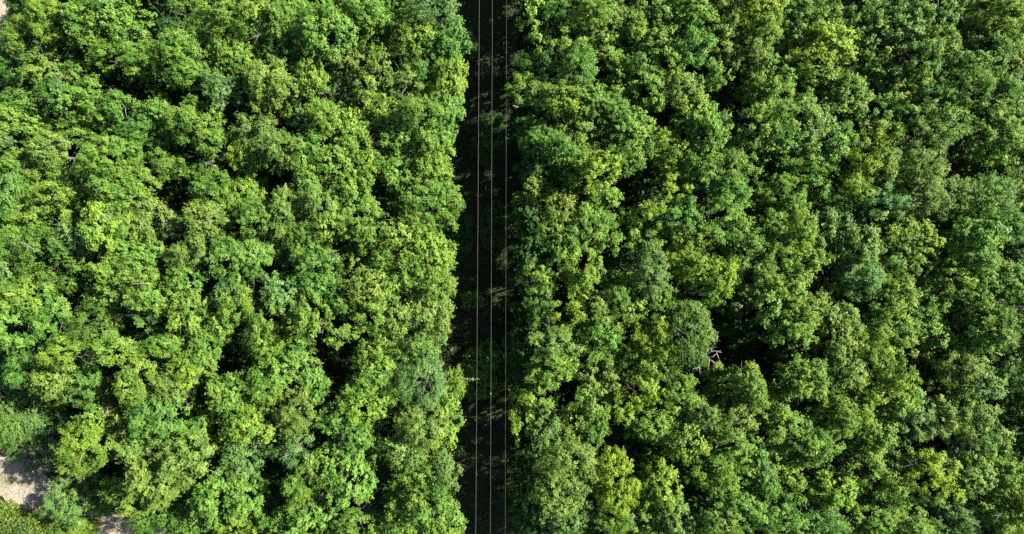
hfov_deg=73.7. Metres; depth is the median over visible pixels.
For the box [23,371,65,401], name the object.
understory sapling
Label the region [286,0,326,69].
broadleaf tree
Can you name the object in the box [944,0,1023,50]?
broadleaf tree
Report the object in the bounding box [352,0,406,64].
broadleaf tree
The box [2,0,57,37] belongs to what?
broadleaf tree
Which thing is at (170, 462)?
broadleaf tree
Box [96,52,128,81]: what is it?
understory sapling
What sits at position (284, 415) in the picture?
broadleaf tree
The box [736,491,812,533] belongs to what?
broadleaf tree
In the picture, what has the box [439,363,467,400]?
broadleaf tree
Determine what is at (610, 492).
broadleaf tree
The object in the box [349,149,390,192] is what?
broadleaf tree
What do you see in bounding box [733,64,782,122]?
broadleaf tree
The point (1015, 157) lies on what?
broadleaf tree
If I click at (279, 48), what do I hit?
understory sapling
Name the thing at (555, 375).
broadleaf tree
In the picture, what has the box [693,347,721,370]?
bare limb
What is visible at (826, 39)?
understory sapling
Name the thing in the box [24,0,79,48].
broadleaf tree
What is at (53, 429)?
shrub
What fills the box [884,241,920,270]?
understory sapling
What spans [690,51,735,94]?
broadleaf tree
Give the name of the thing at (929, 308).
broadleaf tree
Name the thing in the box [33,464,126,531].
broadleaf tree
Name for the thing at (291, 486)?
broadleaf tree
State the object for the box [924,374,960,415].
understory sapling
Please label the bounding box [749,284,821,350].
broadleaf tree
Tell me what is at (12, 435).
shrub
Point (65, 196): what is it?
broadleaf tree
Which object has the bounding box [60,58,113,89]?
broadleaf tree
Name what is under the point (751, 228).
broadleaf tree
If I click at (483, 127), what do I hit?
shrub
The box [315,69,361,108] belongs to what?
broadleaf tree
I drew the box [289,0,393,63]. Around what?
broadleaf tree
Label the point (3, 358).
understory sapling
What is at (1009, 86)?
broadleaf tree
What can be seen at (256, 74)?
broadleaf tree
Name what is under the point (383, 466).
understory sapling
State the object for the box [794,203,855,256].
broadleaf tree
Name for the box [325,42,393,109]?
broadleaf tree
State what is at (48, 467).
shrub
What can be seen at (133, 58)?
broadleaf tree
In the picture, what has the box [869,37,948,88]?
broadleaf tree
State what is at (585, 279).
broadleaf tree
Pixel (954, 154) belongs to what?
understory sapling
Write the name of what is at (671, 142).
broadleaf tree
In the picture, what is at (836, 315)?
broadleaf tree
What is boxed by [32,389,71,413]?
shrub
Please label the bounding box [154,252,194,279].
understory sapling
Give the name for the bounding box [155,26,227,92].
broadleaf tree
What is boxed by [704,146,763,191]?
broadleaf tree
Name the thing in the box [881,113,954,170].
broadleaf tree
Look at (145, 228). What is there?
broadleaf tree
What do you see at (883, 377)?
broadleaf tree
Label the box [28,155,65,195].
understory sapling
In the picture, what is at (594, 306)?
broadleaf tree
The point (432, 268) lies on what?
broadleaf tree
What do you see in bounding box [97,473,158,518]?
broadleaf tree
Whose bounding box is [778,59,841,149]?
broadleaf tree
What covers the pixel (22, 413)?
shrub
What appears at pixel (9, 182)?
broadleaf tree
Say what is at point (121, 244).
broadleaf tree
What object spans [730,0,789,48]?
broadleaf tree
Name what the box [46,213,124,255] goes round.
broadleaf tree
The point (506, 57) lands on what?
power line
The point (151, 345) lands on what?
broadleaf tree
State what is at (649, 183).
understory sapling
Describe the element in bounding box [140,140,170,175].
understory sapling
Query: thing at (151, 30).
understory sapling
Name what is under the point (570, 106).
broadleaf tree
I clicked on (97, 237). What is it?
broadleaf tree
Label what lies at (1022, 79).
broadleaf tree
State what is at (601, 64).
understory sapling
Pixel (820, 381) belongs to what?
broadleaf tree
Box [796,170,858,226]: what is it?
broadleaf tree
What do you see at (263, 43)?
understory sapling
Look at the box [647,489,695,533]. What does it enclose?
broadleaf tree
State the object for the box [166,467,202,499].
understory sapling
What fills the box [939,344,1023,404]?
broadleaf tree
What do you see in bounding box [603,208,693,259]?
broadleaf tree
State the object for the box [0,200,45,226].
understory sapling
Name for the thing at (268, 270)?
understory sapling
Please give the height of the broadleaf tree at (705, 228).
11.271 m
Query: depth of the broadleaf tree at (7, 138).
58.84 m
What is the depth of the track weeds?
65.94 m
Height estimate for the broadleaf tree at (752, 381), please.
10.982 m
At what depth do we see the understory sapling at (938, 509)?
63.43 m
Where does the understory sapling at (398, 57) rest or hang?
on the ground at (562, 388)
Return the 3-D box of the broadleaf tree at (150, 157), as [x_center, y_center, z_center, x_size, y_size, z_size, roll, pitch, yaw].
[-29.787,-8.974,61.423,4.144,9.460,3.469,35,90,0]
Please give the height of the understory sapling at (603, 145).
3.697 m
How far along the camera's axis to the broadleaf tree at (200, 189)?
57.86 m
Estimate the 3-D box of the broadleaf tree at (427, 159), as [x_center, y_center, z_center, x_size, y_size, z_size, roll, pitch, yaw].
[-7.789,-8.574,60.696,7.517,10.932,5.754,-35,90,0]
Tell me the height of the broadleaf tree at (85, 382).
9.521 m
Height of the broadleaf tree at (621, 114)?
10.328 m
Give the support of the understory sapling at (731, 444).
on the ground at (562, 388)
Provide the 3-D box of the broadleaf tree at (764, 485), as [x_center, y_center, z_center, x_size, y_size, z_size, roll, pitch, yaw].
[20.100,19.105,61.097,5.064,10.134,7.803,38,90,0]
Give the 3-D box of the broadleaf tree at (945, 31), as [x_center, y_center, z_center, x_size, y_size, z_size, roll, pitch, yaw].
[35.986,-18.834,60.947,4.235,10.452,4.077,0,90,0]
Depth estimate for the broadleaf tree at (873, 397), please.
57.08 m
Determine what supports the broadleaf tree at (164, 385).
on the ground at (562, 388)
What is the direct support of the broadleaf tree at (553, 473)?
on the ground at (562, 388)
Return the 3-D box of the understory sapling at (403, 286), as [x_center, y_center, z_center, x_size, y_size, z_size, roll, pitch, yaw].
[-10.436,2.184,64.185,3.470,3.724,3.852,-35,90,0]
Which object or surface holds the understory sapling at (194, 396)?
on the ground at (562, 388)
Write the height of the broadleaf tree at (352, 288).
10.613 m
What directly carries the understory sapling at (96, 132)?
on the ground at (562, 388)
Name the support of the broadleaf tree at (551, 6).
on the ground at (562, 388)
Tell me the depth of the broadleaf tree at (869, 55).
58.55 m
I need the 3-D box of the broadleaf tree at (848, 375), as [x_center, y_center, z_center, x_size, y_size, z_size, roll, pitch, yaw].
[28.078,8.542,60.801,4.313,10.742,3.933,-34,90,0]
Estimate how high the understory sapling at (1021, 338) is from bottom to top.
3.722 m
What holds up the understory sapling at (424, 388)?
on the ground at (562, 388)
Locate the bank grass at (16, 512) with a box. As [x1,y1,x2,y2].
[0,499,93,533]
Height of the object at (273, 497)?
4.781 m
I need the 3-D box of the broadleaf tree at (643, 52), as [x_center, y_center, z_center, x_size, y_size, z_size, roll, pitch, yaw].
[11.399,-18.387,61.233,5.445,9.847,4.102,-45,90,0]
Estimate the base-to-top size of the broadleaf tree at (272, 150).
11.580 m
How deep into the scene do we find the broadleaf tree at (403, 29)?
57.35 m
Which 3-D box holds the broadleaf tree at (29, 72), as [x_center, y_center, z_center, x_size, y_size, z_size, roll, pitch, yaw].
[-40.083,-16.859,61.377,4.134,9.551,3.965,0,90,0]
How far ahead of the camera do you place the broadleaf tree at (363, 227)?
56.62 m
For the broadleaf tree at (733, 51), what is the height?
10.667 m
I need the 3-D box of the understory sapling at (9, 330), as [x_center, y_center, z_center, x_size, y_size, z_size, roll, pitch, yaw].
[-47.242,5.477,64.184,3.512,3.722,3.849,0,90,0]
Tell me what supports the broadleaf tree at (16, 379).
on the ground at (562, 388)
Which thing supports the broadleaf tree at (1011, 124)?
on the ground at (562, 388)
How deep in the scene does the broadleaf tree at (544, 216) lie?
58.32 m
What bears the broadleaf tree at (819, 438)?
on the ground at (562, 388)
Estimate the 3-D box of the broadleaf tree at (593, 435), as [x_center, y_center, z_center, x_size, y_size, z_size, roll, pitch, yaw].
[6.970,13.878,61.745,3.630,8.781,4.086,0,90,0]
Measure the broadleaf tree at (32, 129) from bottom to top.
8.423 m
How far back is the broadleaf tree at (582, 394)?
57.11 m
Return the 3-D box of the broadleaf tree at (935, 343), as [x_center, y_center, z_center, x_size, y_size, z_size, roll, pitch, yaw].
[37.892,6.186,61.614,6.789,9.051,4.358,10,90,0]
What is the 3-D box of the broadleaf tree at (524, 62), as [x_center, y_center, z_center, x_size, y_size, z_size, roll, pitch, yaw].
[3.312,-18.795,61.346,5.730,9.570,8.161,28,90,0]
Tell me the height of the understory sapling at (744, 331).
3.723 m
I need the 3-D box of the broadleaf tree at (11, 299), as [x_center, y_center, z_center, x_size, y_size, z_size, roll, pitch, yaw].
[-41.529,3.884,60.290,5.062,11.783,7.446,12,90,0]
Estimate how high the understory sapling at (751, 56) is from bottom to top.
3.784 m
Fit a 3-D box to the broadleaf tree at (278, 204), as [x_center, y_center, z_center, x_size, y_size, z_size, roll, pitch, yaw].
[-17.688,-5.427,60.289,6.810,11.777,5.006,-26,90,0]
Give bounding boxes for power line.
[476,117,478,441]
[490,217,491,524]
[505,14,506,439]
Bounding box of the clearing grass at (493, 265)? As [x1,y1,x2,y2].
[442,0,539,533]
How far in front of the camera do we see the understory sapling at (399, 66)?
63.56 m
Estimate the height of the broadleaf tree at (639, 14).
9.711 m
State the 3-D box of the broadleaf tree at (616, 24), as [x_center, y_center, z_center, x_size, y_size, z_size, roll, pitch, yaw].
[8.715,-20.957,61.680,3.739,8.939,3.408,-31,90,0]
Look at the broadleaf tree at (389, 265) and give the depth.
57.56 m
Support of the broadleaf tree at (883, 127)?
on the ground at (562, 388)
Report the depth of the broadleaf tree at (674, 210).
57.14 m
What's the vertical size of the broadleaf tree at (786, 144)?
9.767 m
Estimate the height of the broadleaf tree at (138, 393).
11.268 m
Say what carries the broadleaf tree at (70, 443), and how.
on the ground at (562, 388)
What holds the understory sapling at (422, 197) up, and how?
on the ground at (562, 388)
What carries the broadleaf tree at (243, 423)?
on the ground at (562, 388)
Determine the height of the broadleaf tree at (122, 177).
12.324 m
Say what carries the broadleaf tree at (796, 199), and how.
on the ground at (562, 388)
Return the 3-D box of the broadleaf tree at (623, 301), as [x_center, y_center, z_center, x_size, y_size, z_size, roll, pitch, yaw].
[8.802,4.523,60.812,5.371,10.658,9.169,27,90,0]
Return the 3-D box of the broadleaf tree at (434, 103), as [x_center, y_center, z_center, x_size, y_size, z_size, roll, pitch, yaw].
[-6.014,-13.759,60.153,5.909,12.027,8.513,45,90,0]
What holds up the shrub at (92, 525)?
on the ground at (562, 388)
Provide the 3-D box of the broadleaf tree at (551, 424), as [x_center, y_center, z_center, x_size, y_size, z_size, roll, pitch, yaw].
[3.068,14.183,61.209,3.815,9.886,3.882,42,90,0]
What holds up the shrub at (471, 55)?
on the clearing
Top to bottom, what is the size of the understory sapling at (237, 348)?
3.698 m
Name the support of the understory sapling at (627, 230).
on the ground at (562, 388)
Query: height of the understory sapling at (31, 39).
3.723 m
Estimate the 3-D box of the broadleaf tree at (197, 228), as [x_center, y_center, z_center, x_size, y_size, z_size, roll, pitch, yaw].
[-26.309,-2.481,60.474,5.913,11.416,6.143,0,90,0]
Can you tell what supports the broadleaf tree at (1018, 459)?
on the ground at (562, 388)
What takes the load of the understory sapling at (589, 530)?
on the ground at (562, 388)
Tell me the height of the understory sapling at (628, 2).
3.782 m
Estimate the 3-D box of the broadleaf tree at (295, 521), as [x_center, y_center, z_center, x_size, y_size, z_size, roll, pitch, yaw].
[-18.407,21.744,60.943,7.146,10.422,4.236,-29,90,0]
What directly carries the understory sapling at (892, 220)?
on the ground at (562, 388)
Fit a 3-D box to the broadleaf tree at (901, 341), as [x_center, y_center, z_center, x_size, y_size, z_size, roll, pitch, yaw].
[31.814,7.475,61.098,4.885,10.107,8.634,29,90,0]
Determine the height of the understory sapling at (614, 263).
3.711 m
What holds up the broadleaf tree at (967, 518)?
on the ground at (562, 388)
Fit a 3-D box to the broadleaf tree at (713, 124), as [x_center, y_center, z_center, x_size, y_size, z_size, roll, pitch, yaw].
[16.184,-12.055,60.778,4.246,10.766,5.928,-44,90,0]
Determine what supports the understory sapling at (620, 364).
on the ground at (562, 388)
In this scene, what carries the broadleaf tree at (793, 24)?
on the ground at (562, 388)
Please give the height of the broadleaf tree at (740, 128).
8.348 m
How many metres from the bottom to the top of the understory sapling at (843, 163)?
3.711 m
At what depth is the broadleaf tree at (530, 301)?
58.40 m
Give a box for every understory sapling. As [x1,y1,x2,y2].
[0,34,47,54]
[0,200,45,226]
[0,348,13,377]
[1,309,26,340]
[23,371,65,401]
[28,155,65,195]
[36,339,70,374]
[62,169,94,202]
[67,106,102,135]
[68,350,108,377]
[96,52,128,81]
[111,304,155,341]
[120,58,157,93]
[129,23,160,63]
[140,0,166,13]
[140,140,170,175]
[151,0,189,34]
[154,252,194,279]
[162,21,202,54]
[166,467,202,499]
[167,146,206,181]
[180,0,212,9]
[181,379,203,413]
[193,15,225,49]
[200,370,236,412]
[201,114,233,153]
[207,325,247,356]
[228,1,262,33]
[229,129,260,159]
[233,352,269,388]
[250,23,286,58]
[260,242,290,277]
[262,40,290,77]
[295,470,323,505]
[310,287,342,316]
[353,494,386,533]
[356,182,392,219]
[365,469,395,507]
[367,450,396,483]
[373,33,409,65]
[374,389,415,422]
[378,61,413,95]
[378,163,405,197]
[380,271,406,307]
[382,305,402,339]
[384,353,413,382]
[387,136,419,165]
[388,0,407,18]
[403,183,436,208]
[407,249,440,282]
[409,380,445,407]
[500,485,541,525]
[508,115,544,154]
[546,480,574,506]
[582,519,599,533]
[584,40,611,74]
[589,128,626,162]
[596,249,626,286]
[596,366,624,399]
[597,334,628,372]
[611,0,636,12]
[619,169,660,201]
[621,209,653,244]
[628,446,662,480]
[642,507,677,533]
[656,357,687,396]
[664,455,706,484]
[676,500,711,533]
[680,24,704,64]
[707,77,743,111]
[713,14,743,55]
[713,310,753,349]
[714,363,747,399]
[714,440,742,465]
[726,120,755,156]
[742,45,774,61]
[744,428,773,466]
[759,354,798,387]
[766,147,800,178]
[767,334,803,368]
[787,21,818,59]
[789,381,824,416]
[791,493,830,528]
[816,21,851,52]
[828,431,865,465]
[829,150,866,183]
[855,442,899,474]
[858,0,890,10]
[859,64,902,95]
[860,356,907,375]
[861,128,893,159]
[878,201,920,233]
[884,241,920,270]
[890,174,931,209]
[897,31,927,62]
[904,495,946,527]
[915,115,957,153]
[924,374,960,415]
[937,487,972,526]
[942,362,979,396]
[946,138,983,177]
[958,66,991,100]
[961,494,1000,526]
[964,111,1001,145]
[980,523,1019,533]
[983,349,1021,378]
[987,4,1021,22]
[1000,378,1023,409]
[1001,234,1023,267]
[1015,298,1023,308]
[1018,335,1023,361]
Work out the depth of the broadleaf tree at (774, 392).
57.86 m
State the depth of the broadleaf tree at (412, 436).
56.44 m
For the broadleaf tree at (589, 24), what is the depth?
56.74 m
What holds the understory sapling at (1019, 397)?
on the ground at (562, 388)
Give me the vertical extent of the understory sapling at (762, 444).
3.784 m
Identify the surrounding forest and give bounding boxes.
[129,0,1023,459]
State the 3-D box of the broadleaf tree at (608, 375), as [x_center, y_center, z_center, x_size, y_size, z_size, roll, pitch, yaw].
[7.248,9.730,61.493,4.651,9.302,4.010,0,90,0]
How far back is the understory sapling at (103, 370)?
63.54 m
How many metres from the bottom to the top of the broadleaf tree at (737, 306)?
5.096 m
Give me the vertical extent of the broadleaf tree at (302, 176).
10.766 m
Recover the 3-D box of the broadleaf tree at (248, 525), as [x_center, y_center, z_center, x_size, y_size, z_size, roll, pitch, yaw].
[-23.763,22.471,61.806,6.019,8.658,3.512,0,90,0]
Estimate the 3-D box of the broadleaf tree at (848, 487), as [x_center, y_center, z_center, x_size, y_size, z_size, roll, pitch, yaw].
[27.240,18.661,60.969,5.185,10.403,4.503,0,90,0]
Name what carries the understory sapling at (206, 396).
on the ground at (562, 388)
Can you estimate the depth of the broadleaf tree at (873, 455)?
57.38 m
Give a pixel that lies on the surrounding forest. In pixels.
(1021, 450)
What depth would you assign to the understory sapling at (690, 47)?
63.73 m
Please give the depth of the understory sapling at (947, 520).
63.97 m
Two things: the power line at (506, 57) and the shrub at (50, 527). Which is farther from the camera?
the shrub at (50, 527)
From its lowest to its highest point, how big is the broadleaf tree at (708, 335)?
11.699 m
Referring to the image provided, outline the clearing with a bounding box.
[449,0,522,533]
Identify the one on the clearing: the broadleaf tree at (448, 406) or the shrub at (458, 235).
the shrub at (458, 235)
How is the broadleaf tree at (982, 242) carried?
on the ground at (562, 388)
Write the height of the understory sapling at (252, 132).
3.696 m
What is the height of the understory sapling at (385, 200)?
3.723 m
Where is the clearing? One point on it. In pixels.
(472, 320)
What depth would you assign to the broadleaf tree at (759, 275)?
57.14 m
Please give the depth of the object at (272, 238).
58.43 m
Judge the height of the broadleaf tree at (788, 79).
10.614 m
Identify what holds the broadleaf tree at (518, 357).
on the ground at (562, 388)
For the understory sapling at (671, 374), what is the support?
on the ground at (562, 388)
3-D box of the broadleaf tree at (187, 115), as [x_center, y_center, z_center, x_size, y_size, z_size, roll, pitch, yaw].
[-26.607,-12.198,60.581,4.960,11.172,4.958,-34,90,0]
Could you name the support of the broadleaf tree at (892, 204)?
on the ground at (562, 388)
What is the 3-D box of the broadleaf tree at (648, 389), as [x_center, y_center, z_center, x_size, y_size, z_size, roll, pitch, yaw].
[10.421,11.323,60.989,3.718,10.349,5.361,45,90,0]
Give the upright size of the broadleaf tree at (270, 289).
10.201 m
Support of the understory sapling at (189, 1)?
on the ground at (562, 388)
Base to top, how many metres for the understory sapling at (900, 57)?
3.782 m
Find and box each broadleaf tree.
[0,12,67,68]
[0,50,61,121]
[0,102,75,146]
[0,115,53,153]
[0,148,64,233]
[0,166,72,221]
[0,199,52,272]
[0,248,65,295]
[0,270,78,354]
[0,346,58,397]
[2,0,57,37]
[10,218,103,295]
[14,48,91,93]
[18,159,102,228]
[23,129,104,177]
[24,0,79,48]
[25,284,112,339]
[28,352,108,404]
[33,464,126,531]
[34,72,90,120]
[34,331,123,370]
[42,76,131,151]
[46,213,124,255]
[48,417,130,478]
[50,0,157,62]
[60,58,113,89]
[60,284,141,355]
[62,32,116,83]
[64,360,118,409]
[69,134,168,215]
[71,396,129,439]
[77,196,164,255]
[81,328,169,412]
[84,31,167,82]
[86,252,190,316]
[96,89,187,158]
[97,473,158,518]
[103,204,175,268]
[104,401,166,479]
[122,390,202,447]
[122,430,214,512]
[124,195,186,256]
[125,497,219,533]
[130,296,197,333]
[133,323,193,362]
[143,141,193,184]
[145,363,207,406]
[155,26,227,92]
[161,92,231,156]
[161,201,244,273]
[163,259,212,334]
[165,343,228,389]
[168,401,229,455]
[173,0,252,41]
[178,134,237,182]
[185,309,245,373]
[186,38,228,84]
[186,163,236,216]
[186,466,269,530]
[199,67,254,121]
[202,505,271,533]
[203,365,289,418]
[204,195,276,279]
[206,267,300,318]
[207,23,272,99]
[216,272,290,352]
[216,401,279,446]
[219,130,271,225]
[219,438,270,483]
[227,234,284,281]
[228,108,284,150]
[230,0,303,54]
[239,320,295,368]
[242,51,306,116]
[247,333,323,388]
[251,127,306,176]
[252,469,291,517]
[254,489,339,533]
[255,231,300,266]
[262,425,321,471]
[267,173,341,241]
[273,387,321,438]
[278,96,320,133]
[280,220,341,280]
[280,451,328,507]
[285,291,359,350]
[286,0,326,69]
[286,128,354,181]
[286,149,335,203]
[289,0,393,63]
[289,264,366,321]
[289,363,333,406]
[291,53,348,136]
[309,164,389,249]
[312,438,378,510]
[313,372,398,436]
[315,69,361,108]
[323,100,380,165]
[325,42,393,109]
[326,492,384,533]
[332,417,384,456]
[334,223,393,277]
[336,263,396,316]
[347,265,412,340]
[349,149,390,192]
[349,336,406,397]
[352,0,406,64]
[358,88,423,164]
[364,239,401,277]
[371,291,447,365]
[372,119,455,193]
[376,395,450,471]
[377,204,439,250]
[378,474,468,533]
[383,59,428,98]
[387,436,453,506]
[388,51,468,140]
[389,10,439,64]
[389,165,465,232]
[394,349,449,419]
[397,284,456,345]
[398,230,458,308]
[402,15,472,91]
[405,0,461,39]
[422,386,466,452]
[430,442,463,499]
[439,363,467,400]
[500,314,545,406]
[503,8,577,92]
[503,270,545,325]
[504,71,583,122]
[505,451,552,533]
[507,385,557,447]
[509,195,555,275]
[510,174,582,227]
[512,0,592,62]
[512,152,556,193]
[515,117,582,168]
[517,96,599,142]
[521,286,555,329]
[521,342,581,395]
[522,256,564,301]
[524,406,565,450]
[526,319,586,366]
[527,204,569,246]
[529,436,601,520]
[532,248,606,339]
[537,497,596,533]
[539,0,581,36]
[544,200,615,264]
[545,131,601,192]
[548,402,592,446]
[551,37,611,120]
[565,0,617,41]
[567,141,624,198]
[568,372,615,424]
[572,356,620,401]
[573,401,611,448]
[574,268,648,366]
[581,289,615,325]
[584,27,637,96]
[586,172,624,210]
[589,445,641,522]
[590,67,669,147]
[593,495,659,533]
[594,5,633,49]
[602,123,659,180]
[602,368,669,424]
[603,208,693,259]
[605,437,656,465]
[619,240,673,300]
[620,0,685,49]
[620,24,672,88]
[621,403,711,466]
[623,318,681,364]
[624,347,703,415]
[629,162,697,236]
[631,455,683,518]
[638,124,705,185]
[646,277,732,324]
[647,40,685,82]
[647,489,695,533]
[649,66,704,113]
[656,194,704,240]
[658,242,740,298]
[661,299,718,371]
[664,0,718,68]
[668,92,734,162]
[671,192,750,254]
[680,148,752,206]
[681,389,760,440]
[682,447,756,498]
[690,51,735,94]
[692,488,745,533]
[697,413,763,477]
[699,360,746,406]
[701,0,774,75]
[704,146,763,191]
[706,121,748,153]
[706,446,782,521]
[715,285,758,320]
[716,207,796,274]
[717,360,770,417]
[724,252,778,300]
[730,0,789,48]
[731,96,800,151]
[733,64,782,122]
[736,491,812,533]
[743,51,816,120]
[747,378,796,434]
[748,116,807,169]
[748,148,824,218]
[748,262,812,307]
[749,283,807,348]
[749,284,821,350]
[752,445,808,508]
[754,0,819,58]
[755,236,836,286]
[764,403,846,468]
[771,206,819,256]
[772,352,862,438]
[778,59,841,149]
[783,491,853,533]
[787,17,860,78]
[790,124,850,175]
[791,459,863,513]
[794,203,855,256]
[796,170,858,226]
[796,358,850,408]
[802,287,867,365]
[804,0,883,45]
[805,349,868,393]
[810,250,866,304]
[816,166,884,211]
[817,67,874,117]
[818,89,868,159]
[824,373,903,439]
[826,223,887,301]
[827,321,923,397]
[833,439,909,500]
[841,52,903,128]
[841,115,906,183]
[841,317,931,391]
[842,291,892,335]
[844,145,915,224]
[845,273,923,337]
[847,496,936,533]
[849,36,931,106]
[849,372,926,450]
[850,7,926,60]
[856,445,925,517]
[863,244,916,284]
[866,214,949,261]
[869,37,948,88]
[873,0,938,32]
[875,398,938,447]
[878,69,958,131]
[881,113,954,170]
[887,442,966,505]
[889,21,961,66]
[890,146,979,222]
[895,276,958,342]
[898,0,983,43]
[898,232,979,299]
[900,38,969,80]
[904,345,984,388]
[906,491,984,533]
[909,61,1000,146]
[911,315,992,369]
[916,445,999,501]
[917,394,1015,451]
[921,212,1012,276]
[934,428,1023,489]
[936,258,1023,333]
[937,13,1021,63]
[937,300,1023,360]
[939,170,1023,245]
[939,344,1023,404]
[943,86,1023,174]
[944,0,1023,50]
[947,463,1023,533]
[950,25,1023,106]
[953,480,1020,523]
[954,45,1023,86]
[956,130,1023,175]
[956,484,1023,533]
[957,169,1023,212]
[959,290,1023,332]
[965,68,1023,108]
[973,407,1023,454]
[997,432,1023,474]
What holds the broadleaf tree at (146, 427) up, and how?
on the ground at (562, 388)
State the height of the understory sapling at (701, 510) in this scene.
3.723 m
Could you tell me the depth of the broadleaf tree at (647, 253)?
56.44 m
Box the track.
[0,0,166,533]
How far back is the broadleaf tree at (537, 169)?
58.84 m
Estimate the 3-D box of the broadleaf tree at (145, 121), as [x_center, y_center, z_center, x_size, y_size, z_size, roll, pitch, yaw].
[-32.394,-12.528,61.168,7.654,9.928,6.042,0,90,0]
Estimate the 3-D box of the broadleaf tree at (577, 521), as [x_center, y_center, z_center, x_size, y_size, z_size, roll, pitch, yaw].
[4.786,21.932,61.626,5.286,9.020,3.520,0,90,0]
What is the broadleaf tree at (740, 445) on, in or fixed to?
on the ground at (562, 388)
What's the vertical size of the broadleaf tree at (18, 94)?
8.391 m
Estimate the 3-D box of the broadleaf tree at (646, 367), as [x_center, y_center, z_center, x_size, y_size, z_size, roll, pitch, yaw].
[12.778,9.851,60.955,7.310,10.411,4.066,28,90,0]
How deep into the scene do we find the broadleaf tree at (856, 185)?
57.59 m
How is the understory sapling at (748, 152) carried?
on the ground at (562, 388)
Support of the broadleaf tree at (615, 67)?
on the ground at (562, 388)
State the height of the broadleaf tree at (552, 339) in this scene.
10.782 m
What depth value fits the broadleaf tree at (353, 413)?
57.31 m
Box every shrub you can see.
[0,375,29,414]
[0,391,52,434]
[0,404,30,448]
[0,426,48,467]
[16,401,69,441]
[18,436,63,478]
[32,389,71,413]
[44,509,88,533]
[59,514,103,533]
[449,209,476,262]
[453,24,480,65]
[458,363,498,402]
[459,289,486,310]
[461,337,502,381]
[469,109,510,168]
[474,198,512,257]
[476,354,507,395]
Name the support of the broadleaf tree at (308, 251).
on the ground at (562, 388)
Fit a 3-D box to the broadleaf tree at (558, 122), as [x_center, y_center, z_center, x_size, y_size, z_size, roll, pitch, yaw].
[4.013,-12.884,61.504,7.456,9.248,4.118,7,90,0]
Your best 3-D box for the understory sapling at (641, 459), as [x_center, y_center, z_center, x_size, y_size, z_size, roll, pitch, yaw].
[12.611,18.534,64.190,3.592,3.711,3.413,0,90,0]
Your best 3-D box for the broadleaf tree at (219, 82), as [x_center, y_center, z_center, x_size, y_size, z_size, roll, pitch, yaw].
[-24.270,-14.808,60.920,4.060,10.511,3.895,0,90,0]
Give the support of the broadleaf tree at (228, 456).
on the ground at (562, 388)
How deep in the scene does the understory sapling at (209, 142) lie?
64.01 m
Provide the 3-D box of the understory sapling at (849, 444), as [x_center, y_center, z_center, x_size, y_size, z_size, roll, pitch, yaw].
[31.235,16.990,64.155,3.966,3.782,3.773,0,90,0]
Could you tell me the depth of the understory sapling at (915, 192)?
63.32 m
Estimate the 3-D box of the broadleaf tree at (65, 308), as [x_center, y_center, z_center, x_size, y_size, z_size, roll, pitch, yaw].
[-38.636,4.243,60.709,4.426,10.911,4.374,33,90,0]
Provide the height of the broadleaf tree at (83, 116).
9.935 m
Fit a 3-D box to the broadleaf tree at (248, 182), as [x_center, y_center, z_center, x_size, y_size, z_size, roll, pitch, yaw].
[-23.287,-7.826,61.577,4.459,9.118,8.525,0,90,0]
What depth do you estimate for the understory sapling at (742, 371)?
64.07 m
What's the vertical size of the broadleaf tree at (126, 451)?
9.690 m
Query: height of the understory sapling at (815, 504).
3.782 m
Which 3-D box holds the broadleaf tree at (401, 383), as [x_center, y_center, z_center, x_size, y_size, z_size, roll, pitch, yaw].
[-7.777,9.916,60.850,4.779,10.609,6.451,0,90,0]
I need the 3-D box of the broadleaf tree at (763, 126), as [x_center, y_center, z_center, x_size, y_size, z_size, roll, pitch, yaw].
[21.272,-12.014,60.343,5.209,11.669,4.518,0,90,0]
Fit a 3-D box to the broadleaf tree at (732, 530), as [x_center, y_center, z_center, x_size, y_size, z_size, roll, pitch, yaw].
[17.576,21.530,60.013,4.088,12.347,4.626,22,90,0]
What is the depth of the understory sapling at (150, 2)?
63.60 m
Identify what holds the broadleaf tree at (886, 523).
on the ground at (562, 388)
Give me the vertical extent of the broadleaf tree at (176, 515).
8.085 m
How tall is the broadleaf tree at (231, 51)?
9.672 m
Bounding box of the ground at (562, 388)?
[0,0,1023,533]
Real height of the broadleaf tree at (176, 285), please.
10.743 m
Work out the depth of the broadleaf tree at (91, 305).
58.00 m
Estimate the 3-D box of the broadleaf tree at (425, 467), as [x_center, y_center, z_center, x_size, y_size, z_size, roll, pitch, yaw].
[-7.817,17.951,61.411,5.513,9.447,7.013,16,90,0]
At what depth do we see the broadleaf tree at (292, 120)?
58.69 m
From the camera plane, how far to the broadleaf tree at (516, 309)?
61.94 m
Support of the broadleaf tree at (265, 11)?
on the ground at (562, 388)
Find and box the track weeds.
[0,464,83,511]
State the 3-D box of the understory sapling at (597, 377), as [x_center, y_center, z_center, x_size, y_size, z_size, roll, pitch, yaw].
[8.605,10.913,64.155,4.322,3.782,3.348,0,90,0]
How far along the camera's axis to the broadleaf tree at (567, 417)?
58.61 m
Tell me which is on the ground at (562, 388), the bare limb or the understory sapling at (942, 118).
the understory sapling at (942, 118)
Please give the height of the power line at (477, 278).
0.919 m
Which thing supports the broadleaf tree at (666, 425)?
on the ground at (562, 388)
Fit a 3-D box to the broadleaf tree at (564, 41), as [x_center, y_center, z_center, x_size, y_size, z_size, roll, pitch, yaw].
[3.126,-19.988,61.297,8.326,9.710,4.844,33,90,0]
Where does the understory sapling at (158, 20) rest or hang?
on the ground at (562, 388)
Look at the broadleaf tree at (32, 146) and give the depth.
57.27 m
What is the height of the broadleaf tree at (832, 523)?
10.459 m
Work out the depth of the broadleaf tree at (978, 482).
57.43 m
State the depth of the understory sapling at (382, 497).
63.39 m
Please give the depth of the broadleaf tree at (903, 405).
57.17 m
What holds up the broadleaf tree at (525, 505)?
on the ground at (562, 388)

